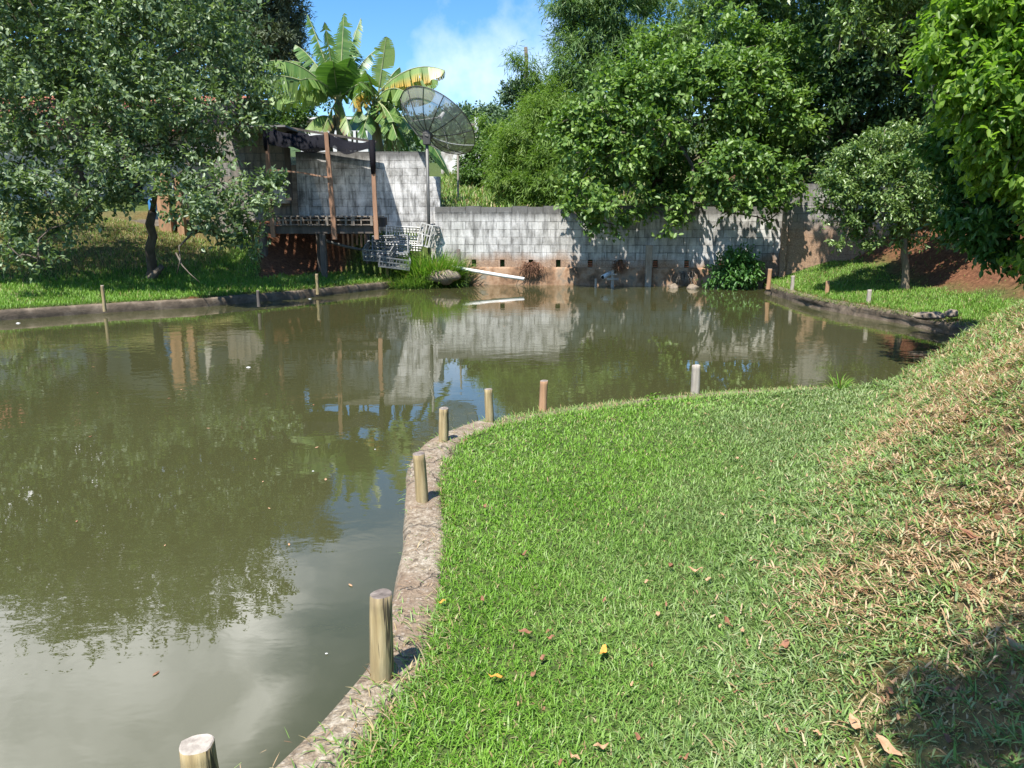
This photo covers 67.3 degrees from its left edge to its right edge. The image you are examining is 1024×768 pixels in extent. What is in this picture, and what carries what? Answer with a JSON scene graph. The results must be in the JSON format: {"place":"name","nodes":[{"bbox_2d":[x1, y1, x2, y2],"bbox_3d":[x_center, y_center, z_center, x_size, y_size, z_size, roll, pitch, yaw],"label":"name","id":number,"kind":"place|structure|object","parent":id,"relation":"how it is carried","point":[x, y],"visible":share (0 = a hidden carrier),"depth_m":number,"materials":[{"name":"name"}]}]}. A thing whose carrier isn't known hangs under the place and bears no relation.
{"place":"outdoors","nodes":[
{"label":"outdoors","id":0,"kind":"place"},
{"bbox_2d":[10,0,904,115],"label":"sky","id":1,"kind":"structure","parent":0,"point":[466,39],"materials":[{"name":"blue"}]},
{"bbox_2d":[0,285,959,767],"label":"water","id":2,"kind":"structure","parent":0,"point":[132,443],"depth_m":6.15,"materials":[{"name":"liquid"}]},
{"bbox_2d":[457,249,461,285],"bbox_3d":[-1.480,-3.145,21.410,0.165,1.206,0.147,0,12,0],"label":"old stake","id":3,"kind":"object","parent":2,"relation":"in","point":[459,253],"visible":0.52,"depth_m":21.30,"materials":[{"name":"grey wood"}]},
{"bbox_2d":[454,272,475,286],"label":"reed clump","id":4,"kind":"object","parent":2,"relation":"in","point":[467,282],"visible":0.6,"depth_m":21.21,"materials":[{"name":"green plant"}]},
{"bbox_2d":[455,266,524,280],"bbox_3d":[-0.698,-3.026,20.882,2.243,0.377,0.096,5,13,23],"label":"white pipe","id":5,"kind":"object","parent":2,"relation":"on","point":[496,274],"visible":0.85,"depth_m":20.77,"materials":[{"name":"plastic"}]},
{"bbox_2d":[644,245,652,285],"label":"concrete column","id":6,"kind":"structure","parent":2,"relation":"in","point":[648,265],"depth_m":21.10,"materials":[{"name":"grey concrete"}]},
{"bbox_2d":[668,283,677,288],"bbox_3d":[4.332,-2.592,20.670,0.276,0.227,0.243,0,12,0],"label":"stone","id":7,"kind":"object","parent":2,"relation":"in","point":[673,285],"visible":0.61,"depth_m":20.58,"materials":[{"name":"beige stone"}]},
{"bbox_2d":[670,271,697,285],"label":"root clump","id":8,"kind":"object","parent":2,"relation":"in","point":[686,275],"visible":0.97,"depth_m":21.16,"materials":[{"name":"grey wood"}]},
{"bbox_2d":[686,284,698,288],"bbox_3d":[4.814,-2.555,20.486,0.351,0.222,0.243,0,12,0],"label":"stone","id":9,"kind":"object","parent":2,"relation":"in","point":[691,286],"visible":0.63,"depth_m":20.40,"materials":[{"name":"beige stone"}]},
{"bbox_2d":[0,116,1023,767],"bbox_3d":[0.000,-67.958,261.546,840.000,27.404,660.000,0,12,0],"label":"ground","id":10,"kind":"structure","parent":0,"point":[290,254],"depth_m":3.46,"materials":[{"name":"green plant"}]},
{"bbox_2d":[100,285,106,311],"bbox_3d":[-7.904,-1.656,14.884,0.066,0.507,0.068,5,13,23],"label":"wooden post","id":11,"kind":"object","parent":10,"relation":"on","point":[103,299],"visible":1,"depth_m":14.87,"materials":[{"name":"brown wood"}]},
{"bbox_2d":[0,96,249,204],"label":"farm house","id":12,"kind":"structure","parent":10,"relation":"on","point":[179,169],"depth_m":25.25,"materials":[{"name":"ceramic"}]},
{"bbox_2d":[111,166,143,198],"bbox_3d":[-12.700,-6.560,25.370,1.000,1.200,0.027,0,12,0],"label":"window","id":13,"kind":"structure","parent":12,"relation":"in","point":[132,193],"depth_m":25.35,"materials":[{"name":"grey glass"}]},
{"bbox_2d":[0,0,261,203],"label":"leafy tree","id":14,"kind":"object","parent":10,"relation":"on","point":[77,133],"visible":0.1,"depth_m":23.38,"materials":[{"name":"green plant"}]},
{"bbox_2d":[0,0,293,282],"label":"spreading tree","id":15,"kind":"object","parent":10,"relation":"on","point":[100,18],"visible":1,"depth_m":15.83,"materials":[{"name":"green plant"}]},
{"bbox_2d":[131,173,213,235],"bbox_3d":[-10.053,-5.376,23.622,5.291,2.038,2.750,0,12,0],"label":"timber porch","id":16,"kind":"object","parent":10,"relation":"on","point":[166,227],"visible":0.09,"depth_m":22.38,"materials":[{"name":"brown wood"}]},
{"bbox_2d":[148,198,157,218],"bbox_3d":[-10.721,-5.221,23.017,0.278,0.650,0.279,0,12,0],"label":"blue drum","id":17,"kind":"object","parent":16,"relation":"on","point":[149,203],"visible":0.17,"depth_m":22.91,"materials":[{"name":"plastic"}]},
{"bbox_2d":[0,280,402,320],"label":"concrete kerb","id":18,"kind":"structure","parent":10,"relation":"on","point":[24,313],"depth_m":15.96,"materials":[{"name":"grey concrete"}]},
{"bbox_2d":[256,290,260,306],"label":"wooden post","id":19,"kind":"object","parent":18,"relation":"on","point":[258,298],"visible":1,"depth_m":15.68,"materials":[{"name":"grey wood"}]},
{"bbox_2d":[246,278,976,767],"bbox_3d":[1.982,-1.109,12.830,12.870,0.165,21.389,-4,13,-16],"label":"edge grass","id":20,"kind":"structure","parent":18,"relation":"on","point":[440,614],"depth_m":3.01,"materials":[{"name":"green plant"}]},
{"bbox_2d":[911,311,945,319],"bbox_3d":[6.758,-1.109,12.474,0.570,0.143,0.289,3,12,12],"label":"stone","id":21,"kind":"object","parent":20,"relation":"on","point":[929,315],"visible":1,"depth_m":12.38,"materials":[{"name":"grey stone"}]},
{"bbox_2d":[2,0,481,162],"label":"woodland","id":22,"kind":"object","parent":10,"relation":"on","point":[409,139],"visible":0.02,"depth_m":35.36,"materials":[{"name":"green plant"}]},
{"bbox_2d":[213,125,308,233],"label":"brick shed","id":23,"kind":"structure","parent":10,"relation":"on","point":[254,157],"depth_m":21.76,"materials":[{"name":"grey brick"}]},
{"bbox_2d":[207,0,317,99],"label":"tall conifer","id":24,"kind":"object","parent":10,"relation":"on","point":[287,30],"visible":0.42,"depth_m":36.77,"materials":[{"name":"green plant"}]},
{"bbox_2d":[256,92,333,134],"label":"leafy bush","id":25,"kind":"object","parent":10,"relation":"on","point":[284,119],"visible":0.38,"depth_m":24.39,"materials":[{"name":"green plant"}]},
{"bbox_2d":[248,13,379,151],"bbox_3d":[-5.676,-8.726,22.657,3.302,4.481,3.278,0,12,0],"label":"banana plant","id":26,"kind":"object","parent":10,"relation":"on","point":[329,76],"visible":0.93,"depth_m":22.79,"materials":[{"name":"green plant"}]},
{"bbox_2d":[315,274,319,294],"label":"wooden post","id":27,"kind":"object","parent":10,"relation":"on","point":[317,283],"visible":1,"depth_m":18.20,"materials":[{"name":"brown wood"}]},
{"bbox_2d":[259,216,386,277],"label":"wooden deck","id":28,"kind":"structure","parent":10,"relation":"on","point":[319,227],"depth_m":20.04,"materials":[{"name":"wood"}]},
{"bbox_2d":[262,125,378,238],"bbox_3d":[-4.878,-5.401,20.515,2.846,2.990,1.975,0,12,0],"label":"net canopy","id":29,"kind":"object","parent":28,"relation":"on","point":[324,141],"visible":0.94,"depth_m":19.52,"materials":[{"name":"dark netting fabric"},{"name":"wood"}]},
{"bbox_2d":[301,117,383,151],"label":"white house","id":30,"kind":"structure","parent":10,"relation":"on","point":[354,126],"depth_m":31.56,"materials":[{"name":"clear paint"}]},
{"bbox_2d":[291,152,440,259],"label":"block wall","id":31,"kind":"structure","parent":10,"relation":"on","point":[401,188],"depth_m":21.76,"materials":[{"name":"grey concrete"}]},
{"bbox_2d":[276,421,493,767],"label":"concrete kerb","id":32,"kind":"structure","parent":10,"relation":"on","point":[421,522],"depth_m":3.36,"materials":[{"name":"grey concrete"}]},
{"bbox_2d":[179,734,218,767],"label":"wooden post","id":33,"kind":"object","parent":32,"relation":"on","point":[197,751],"visible":1,"depth_m":2.06,"materials":[{"name":"brown wood"}]},
{"bbox_2d":[236,420,490,767],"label":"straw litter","id":34,"kind":"object","parent":32,"relation":"on","point":[408,647],"visible":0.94,"depth_m":2.85,"materials":[{"name":"beige plant"}]},
{"bbox_2d":[369,588,393,683],"bbox_3d":[-0.478,0.968,2.805,0.101,0.452,0.093,0,12,0],"label":"wooden post","id":35,"kind":"object","parent":32,"relation":"on","point":[381,642],"visible":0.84,"depth_m":2.76,"materials":[{"name":"brown wood"}]},
{"bbox_2d":[413,451,428,502],"bbox_3d":[-0.537,0.607,4.561,0.093,0.415,0.081,0,12,0],"label":"wooden post","id":36,"kind":"object","parent":32,"relation":"on","point":[420,477],"visible":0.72,"depth_m":4.52,"materials":[{"name":"brown wood"}]},
{"bbox_2d":[439,407,448,441],"bbox_3d":[-0.518,0.363,5.802,0.085,0.379,0.084,0,12,0],"label":"wooden post","id":37,"kind":"object","parent":32,"relation":"on","point":[444,424],"visible":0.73,"depth_m":5.76,"materials":[{"name":"brown wood"}]},
{"bbox_2d":[378,252,410,270],"bbox_3d":[-3.161,-3.297,20.645,0.830,0.282,0.530,5,23,-13],"label":"plastic crate","id":38,"kind":"object","parent":10,"relation":"on","point":[393,265],"visible":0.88,"depth_m":20.47,"materials":[{"name":"grey plastic"}]},
{"bbox_2d":[362,240,396,261],"bbox_3d":[-3.555,-3.553,20.642,0.780,0.342,0.530,6,38,7],"label":"plastic crate","id":39,"kind":"object","parent":38,"relation":"on","point":[369,256],"visible":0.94,"depth_m":20.60,"materials":[{"name":"grey plastic"}]},
{"bbox_2d":[327,240,367,252],"bbox_3d":[-4.447,-3.724,20.782,1.185,0.377,0.075,-4,13,-20],"label":"drain pipe","id":40,"kind":"object","parent":39,"relation":"on","point":[343,245],"visible":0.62,"depth_m":20.73,"materials":[{"name":"grey plastic"}]},
{"bbox_2d":[372,234,409,257],"bbox_3d":[-3.287,-3.734,20.872,0.980,0.530,0.342,-2,-8,-2],"label":"plastic crate","id":41,"kind":"object","parent":38,"relation":"on","point":[399,238],"visible":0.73,"depth_m":20.92,"materials":[{"name":"white plastic"}]},
{"bbox_2d":[385,225,422,251],"bbox_3d":[-2.970,-4.016,21.231,1.010,0.580,0.342,2,-16,-6],"label":"plastic crate","id":42,"kind":"object","parent":41,"relation":"on","point":[415,248],"visible":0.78,"depth_m":21.30,"materials":[{"name":"white plastic"}]},
{"bbox_2d":[416,222,438,247],"bbox_3d":[-2.341,-4.116,21.306,0.370,0.622,0.370,19,13,16],"label":"plastic crate","id":43,"kind":"object","parent":42,"relation":"on","point":[427,235],"visible":0.99,"depth_m":21.20,"materials":[{"name":"white plastic"}]},
{"bbox_2d":[428,223,440,235],"bbox_3d":[-2.169,-4.291,21.433,0.330,0.252,0.330,-8,33,-8],"label":"plastic crate","id":44,"kind":"object","parent":43,"relation":"on","point":[436,231],"visible":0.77,"depth_m":21.31,"materials":[{"name":"grey plastic"}]},
{"bbox_2d":[349,36,448,175],"bbox_3d":[-3.315,-8.024,22.367,2.776,3.899,2.252,-8,15,-32],"label":"banana plant","id":45,"kind":"object","parent":10,"relation":"on","point":[393,87],"visible":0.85,"depth_m":22.14,"materials":[{"name":"green plant"}]},
{"bbox_2d":[378,267,437,289],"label":"weed clump","id":46,"kind":"object","parent":10,"relation":"on","point":[417,283],"visible":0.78,"depth_m":20.47,"materials":[{"name":"green plant"}]},
{"bbox_2d":[381,248,474,286],"bbox_3d":[-2.290,-3.245,21.247,3.286,1.262,3.093,0,12,0],"label":"weed clump","id":47,"kind":"object","parent":10,"relation":"on","point":[419,268],"visible":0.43,"depth_m":20.72,"materials":[{"name":"green plant"}]},
{"bbox_2d":[400,86,474,255],"bbox_3d":[-2.036,-5.796,21.289,2.353,4.433,1.720,9,15,36],"label":"dish antenna","id":48,"kind":"object","parent":10,"relation":"on","point":[437,120],"visible":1,"depth_m":20.53,"materials":[{"name":"silver metal"}]},
{"bbox_2d":[425,270,461,284],"bbox_3d":[-1.867,-2.882,20.770,1.018,0.432,0.634,0,12,0],"label":"stone","id":49,"kind":"object","parent":10,"relation":"on","point":[443,279],"visible":0.81,"depth_m":20.54,"materials":[{"name":"beige stone"}]},
{"bbox_2d":[379,99,518,151],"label":"ridge woodland","id":50,"kind":"object","parent":10,"relation":"on","point":[468,110],"visible":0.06,"depth_m":84.81,"materials":[{"name":"green plant"}]},
{"bbox_2d":[419,253,484,288],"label":"weed clump","id":51,"kind":"object","parent":10,"relation":"on","point":[459,280],"visible":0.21,"depth_m":21.13,"materials":[{"name":"green plant"}]},
{"bbox_2d":[457,155,458,200],"bbox_3d":[-1.733,-6.193,24.750,0.086,2.345,0.069,0,12,0],"label":"fence stake","id":52,"kind":"object","parent":10,"relation":"on","point":[457,176],"visible":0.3,"depth_m":24.62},
{"bbox_2d":[441,152,511,173],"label":"whitewashed wall","id":53,"kind":"structure","parent":10,"relation":"on","point":[448,161],"depth_m":34.66,"materials":[{"name":"white paint"}]},
{"bbox_2d":[449,134,523,187],"bbox_3d":[-0.769,-8.365,29.570,3.310,2.540,2.544,0,12,0],"label":"leafy bush","id":54,"kind":"object","parent":10,"relation":"on","point":[472,164],"visible":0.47,"depth_m":29.38,"materials":[{"name":"green plant"}]},
{"bbox_2d":[468,110,524,169],"bbox_3d":[-0.006,-11.227,36.020,4.285,3.314,3.575,-5,13,-22],"label":"leafy bush","id":55,"kind":"object","parent":10,"relation":"on","point":[483,130],"visible":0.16,"depth_m":35.85,"materials":[{"name":"green plant"}]},
{"bbox_2d":[489,673,503,677],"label":"fallen leaf","id":56,"kind":"object","parent":10,"relation":"on","point":[497,675],"visible":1,"depth_m":2.77,"materials":[{"name":"yellow plant"}]},
{"bbox_2d":[0,215,1022,324],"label":"bank grass","id":57,"kind":"structure","parent":10,"relation":"on","point":[189,290],"depth_m":18.02,"materials":[{"name":"green plant"}]},
{"bbox_2d":[493,47,543,114],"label":"slender tree","id":58,"kind":"object","parent":10,"relation":"on","point":[507,96],"visible":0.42,"depth_m":56.45,"materials":[{"name":"green plant"}]},
{"bbox_2d":[518,628,531,632],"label":"fallen leaf","id":59,"kind":"object","parent":10,"relation":"on","point":[525,630],"visible":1,"depth_m":3.06,"materials":[{"name":"brown plant"}]},
{"bbox_2d":[477,68,582,206],"bbox_3d":[0.631,-7.167,23.427,3.507,4.923,4.188,0,12,0],"label":"bamboo clump","id":60,"kind":"object","parent":10,"relation":"on","point":[531,180],"visible":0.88,"depth_m":23.06,"materials":[{"name":"green plant"}]},
{"bbox_2d":[498,39,575,194],"bbox_3d":[0.895,-8.701,25.667,2.823,5.166,1.948,0,12,0],"label":"bamboo clump","id":61,"kind":"object","parent":10,"relation":"on","point":[532,77],"visible":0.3,"depth_m":25.28,"materials":[{"name":"green plant"}]},
{"bbox_2d":[569,750,579,758],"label":"fallen leaf","id":62,"kind":"object","parent":10,"relation":"on","point":[575,755],"visible":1,"depth_m":2.35,"materials":[{"name":"beige plant"}]},
{"bbox_2d":[417,170,777,233],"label":"field weeds","id":63,"kind":"object","parent":10,"relation":"on","point":[478,194],"visible":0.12,"depth_m":25.21,"materials":[{"name":"green plant"}]},
{"bbox_2d":[534,0,662,195],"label":"bamboo clump","id":64,"kind":"object","parent":10,"relation":"on","point":[608,23],"visible":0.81,"depth_m":24.66,"materials":[{"name":"green plant"}]},
{"bbox_2d":[593,742,608,748],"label":"fallen leaf","id":65,"kind":"object","parent":10,"relation":"on","point":[600,745],"visible":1,"depth_m":2.40,"materials":[{"name":"beige plant"}]},
{"bbox_2d":[600,644,606,653],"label":"fallen leaf","id":66,"kind":"object","parent":10,"relation":"on","point":[604,649],"visible":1,"depth_m":2.92,"materials":[{"name":"yellow plant"}]},
{"bbox_2d":[435,206,782,285],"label":"block wall","id":67,"kind":"structure","parent":10,"relation":"on","point":[489,238],"depth_m":21.30,"materials":[{"name":"grey concrete"}]},
{"bbox_2d":[512,261,546,277],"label":"root clump","id":68,"kind":"object","parent":67,"relation":"hanging from","point":[532,268],"visible":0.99,"depth_m":21.37,"materials":[{"name":"brown plant"}]},
{"bbox_2d":[594,270,618,286],"bbox_3d":[2.561,-2.712,21.156,0.641,0.860,0.663,0,12,0],"label":"outlet pipe","id":69,"kind":"object","parent":67,"relation":"attached to","point":[611,273],"visible":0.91,"depth_m":20.84,"materials":[{"name":"plastic"}]},
{"bbox_2d":[610,260,628,272],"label":"root clump","id":70,"kind":"object","parent":67,"relation":"hanging from","point":[619,266],"visible":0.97,"depth_m":21.20,"materials":[{"name":"plant"}]},
{"bbox_2d":[635,732,643,739],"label":"fallen leaf","id":71,"kind":"object","parent":10,"relation":"on","point":[638,737],"visible":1,"depth_m":2.44,"materials":[{"name":"brown plant"}]},
{"bbox_2d":[493,386,858,426],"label":"concrete kerb","id":72,"kind":"structure","parent":10,"relation":"on","point":[622,403],"depth_m":7.14,"materials":[{"name":"grey concrete"}]},
{"bbox_2d":[484,388,493,422],"bbox_3d":[-0.187,0.227,6.408,0.083,0.387,0.079,0,12,0],"label":"wooden post","id":73,"kind":"object","parent":72,"relation":"on","point":[489,409],"visible":0.75,"depth_m":6.37,"materials":[{"name":"brown wood"}]},
{"bbox_2d":[538,380,547,412],"bbox_3d":[0.271,0.153,6.774,0.089,0.378,0.075,0,12,0],"label":"wooden post","id":74,"kind":"object","parent":72,"relation":"on","point":[543,395],"visible":0.81,"depth_m":6.74,"materials":[{"name":"brown wood"}]},
{"bbox_2d":[647,392,661,401],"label":"broad leaf weed","id":75,"kind":"object","parent":72,"relation":"on","point":[654,396],"visible":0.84,"depth_m":7.13,"materials":[{"name":"green plant"}]},
{"bbox_2d":[690,364,699,394],"bbox_3d":[1.782,0.001,7.477,0.091,0.379,0.086,0,12,0],"label":"wooden post","id":76,"kind":"object","parent":72,"relation":"on","point":[695,380],"visible":0.83,"depth_m":7.44,"materials":[{"name":"grey wood"}]},
{"bbox_2d":[538,0,833,242],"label":"drooping tree","id":77,"kind":"object","parent":10,"relation":"on","point":[662,82],"visible":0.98,"depth_m":19.79,"materials":[{"name":"green plant"}]},
{"bbox_2d":[618,0,833,192],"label":"bamboo clump","id":78,"kind":"object","parent":10,"relation":"on","point":[683,31],"visible":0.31,"depth_m":25.28,"materials":[{"name":"green plant"}]},
{"bbox_2d":[695,241,765,290],"bbox_3d":[5.881,-2.977,20.320,1.619,1.542,1.482,-10,15,-37],"label":"leafy shrub","id":79,"kind":"object","parent":10,"relation":"on","point":[737,268],"visible":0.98,"depth_m":20.17,"materials":[{"name":"green plant"}]},
{"bbox_2d":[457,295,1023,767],"bbox_3d":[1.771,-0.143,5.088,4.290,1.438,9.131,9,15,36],"label":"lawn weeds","id":80,"kind":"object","parent":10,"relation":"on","point":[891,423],"visible":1,"depth_m":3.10,"materials":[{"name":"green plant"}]},
{"bbox_2d":[724,616,732,625],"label":"fallen leaf","id":81,"kind":"object","parent":80,"relation":"on","point":[727,620],"visible":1,"depth_m":3.07,"materials":[{"name":"brown plant"}]},
{"bbox_2d":[849,713,860,729],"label":"fallen leaf","id":82,"kind":"object","parent":80,"relation":"on","point":[856,725],"visible":1,"depth_m":2.22,"materials":[{"name":"beige plant"}]},
{"bbox_2d":[567,0,953,194],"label":"woodland","id":83,"kind":"object","parent":10,"relation":"on","point":[807,25],"visible":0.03,"depth_m":24.84,"materials":[{"name":"green plant"}]},
{"bbox_2d":[766,268,771,288],"bbox_3d":[6.200,-2.536,18.559,0.117,0.494,0.112,-9,15,-37],"label":"wooden post","id":84,"kind":"object","parent":10,"relation":"on","point":[769,277],"visible":1,"depth_m":18.53,"materials":[{"name":"brown wood"}]},
{"bbox_2d":[778,639,789,647],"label":"fallen leaf","id":85,"kind":"object","parent":10,"relation":"on","point":[785,643],"visible":0.97,"depth_m":2.80,"materials":[{"name":"brown plant"}]},
{"bbox_2d":[825,281,829,293],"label":"wooden post","id":86,"kind":"object","parent":10,"relation":"on","point":[827,285],"visible":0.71,"depth_m":16.57,"materials":[{"name":"brown wood"}]},
{"bbox_2d":[822,371,859,388],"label":"grass tuft","id":87,"kind":"object","parent":10,"relation":"on","point":[840,384],"visible":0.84,"depth_m":7.56,"materials":[{"name":"green plant"}]},
{"bbox_2d":[778,183,914,276],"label":"block wall","id":88,"kind":"structure","parent":10,"relation":"on","point":[803,244],"depth_m":20.37,"materials":[{"name":"grey concrete"}]},
{"bbox_2d":[764,284,979,335],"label":"concrete kerb","id":89,"kind":"structure","parent":10,"relation":"on","point":[943,326],"depth_m":14.40,"materials":[{"name":"grey concrete"}]},
{"bbox_2d":[790,276,794,289],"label":"wooden post","id":90,"kind":"object","parent":89,"relation":"on","point":[792,282],"visible":0.89,"depth_m":17.79,"materials":[{"name":"grey wood"}]},
{"bbox_2d":[866,290,871,302],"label":"wooden post","id":91,"kind":"object","parent":89,"relation":"on","point":[869,294],"visible":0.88,"depth_m":14.87,"materials":[{"name":"grey wood"}]},
{"bbox_2d":[812,0,958,228],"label":"dark tree","id":92,"kind":"object","parent":10,"relation":"on","point":[851,12],"visible":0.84,"depth_m":16.25,"materials":[{"name":"green plant"}]},
{"bbox_2d":[805,112,969,289],"bbox_3d":[8.098,-3.761,16.122,3.854,3.780,2.191,-3,12,-12],"label":"tree","id":93,"kind":"object","parent":10,"relation":"on","point":[854,178],"visible":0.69,"depth_m":15.80,"materials":[{"name":"green plant"}]},
{"bbox_2d":[885,686,893,693],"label":"fallen leaf","id":94,"kind":"object","parent":10,"relation":"on","point":[890,689],"visible":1,"depth_m":2.27,"materials":[{"name":"brown plant"}]},
{"bbox_2d":[876,734,902,755],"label":"fallen leaf","id":95,"kind":"object","parent":10,"relation":"on","point":[885,742],"visible":1,"depth_m":2.09,"materials":[{"name":"beige plant"}]},
{"bbox_2d":[778,0,1004,183],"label":"dark tree","id":96,"kind":"object","parent":10,"relation":"on","point":[847,103],"visible":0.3,"depth_m":20.20,"materials":[{"name":"green plant"}]},
{"bbox_2d":[896,713,904,720],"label":"fallen leaf","id":97,"kind":"object","parent":10,"relation":"on","point":[899,718],"visible":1,"depth_m":2.15,"materials":[{"name":"brown plant"}]},
{"bbox_2d":[942,733,953,742],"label":"fallen leaf","id":98,"kind":"object","parent":10,"relation":"on","point":[948,739],"visible":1,"depth_m":2.01,"materials":[{"name":"plant"}]},
{"bbox_2d":[944,684,959,691],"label":"fallen leaf","id":99,"kind":"object","parent":10,"relation":"on","point":[950,688],"visible":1,"depth_m":2.13,"materials":[{"name":"plant"}]},
{"bbox_2d":[945,309,958,317],"bbox_3d":[7.178,-1.152,12.543,0.206,0.150,0.197,0,12,0],"label":"stone","id":100,"kind":"object","parent":10,"relation":"on","point":[950,313],"visible":0.99,"depth_m":12.49,"materials":[{"name":"grey stone"}]},
{"bbox_2d":[891,0,1023,290],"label":"bright tree","id":101,"kind":"object","parent":10,"relation":"on","point":[981,78],"visible":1,"depth_m":7.91,"materials":[{"name":"green plant"}]},
{"bbox_2d":[900,105,1023,284],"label":"dark tree","id":102,"kind":"object","parent":10,"relation":"on","point":[985,228],"visible":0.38,"depth_m":9.58,"materials":[{"name":"green plant"}]},
{"bbox_2d":[960,529,985,538],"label":"fallen leaf","id":103,"kind":"object","parent":10,"relation":"on","point":[969,534],"visible":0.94,"depth_m":2.71,"materials":[{"name":"brown plant"}]},
{"bbox_2d":[1005,636,1023,652],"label":"fallen leaf","id":104,"kind":"object","parent":10,"relation":"on","point":[1009,639],"visible":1,"depth_m":2.11,"materials":[{"name":"plant"}]}
]}

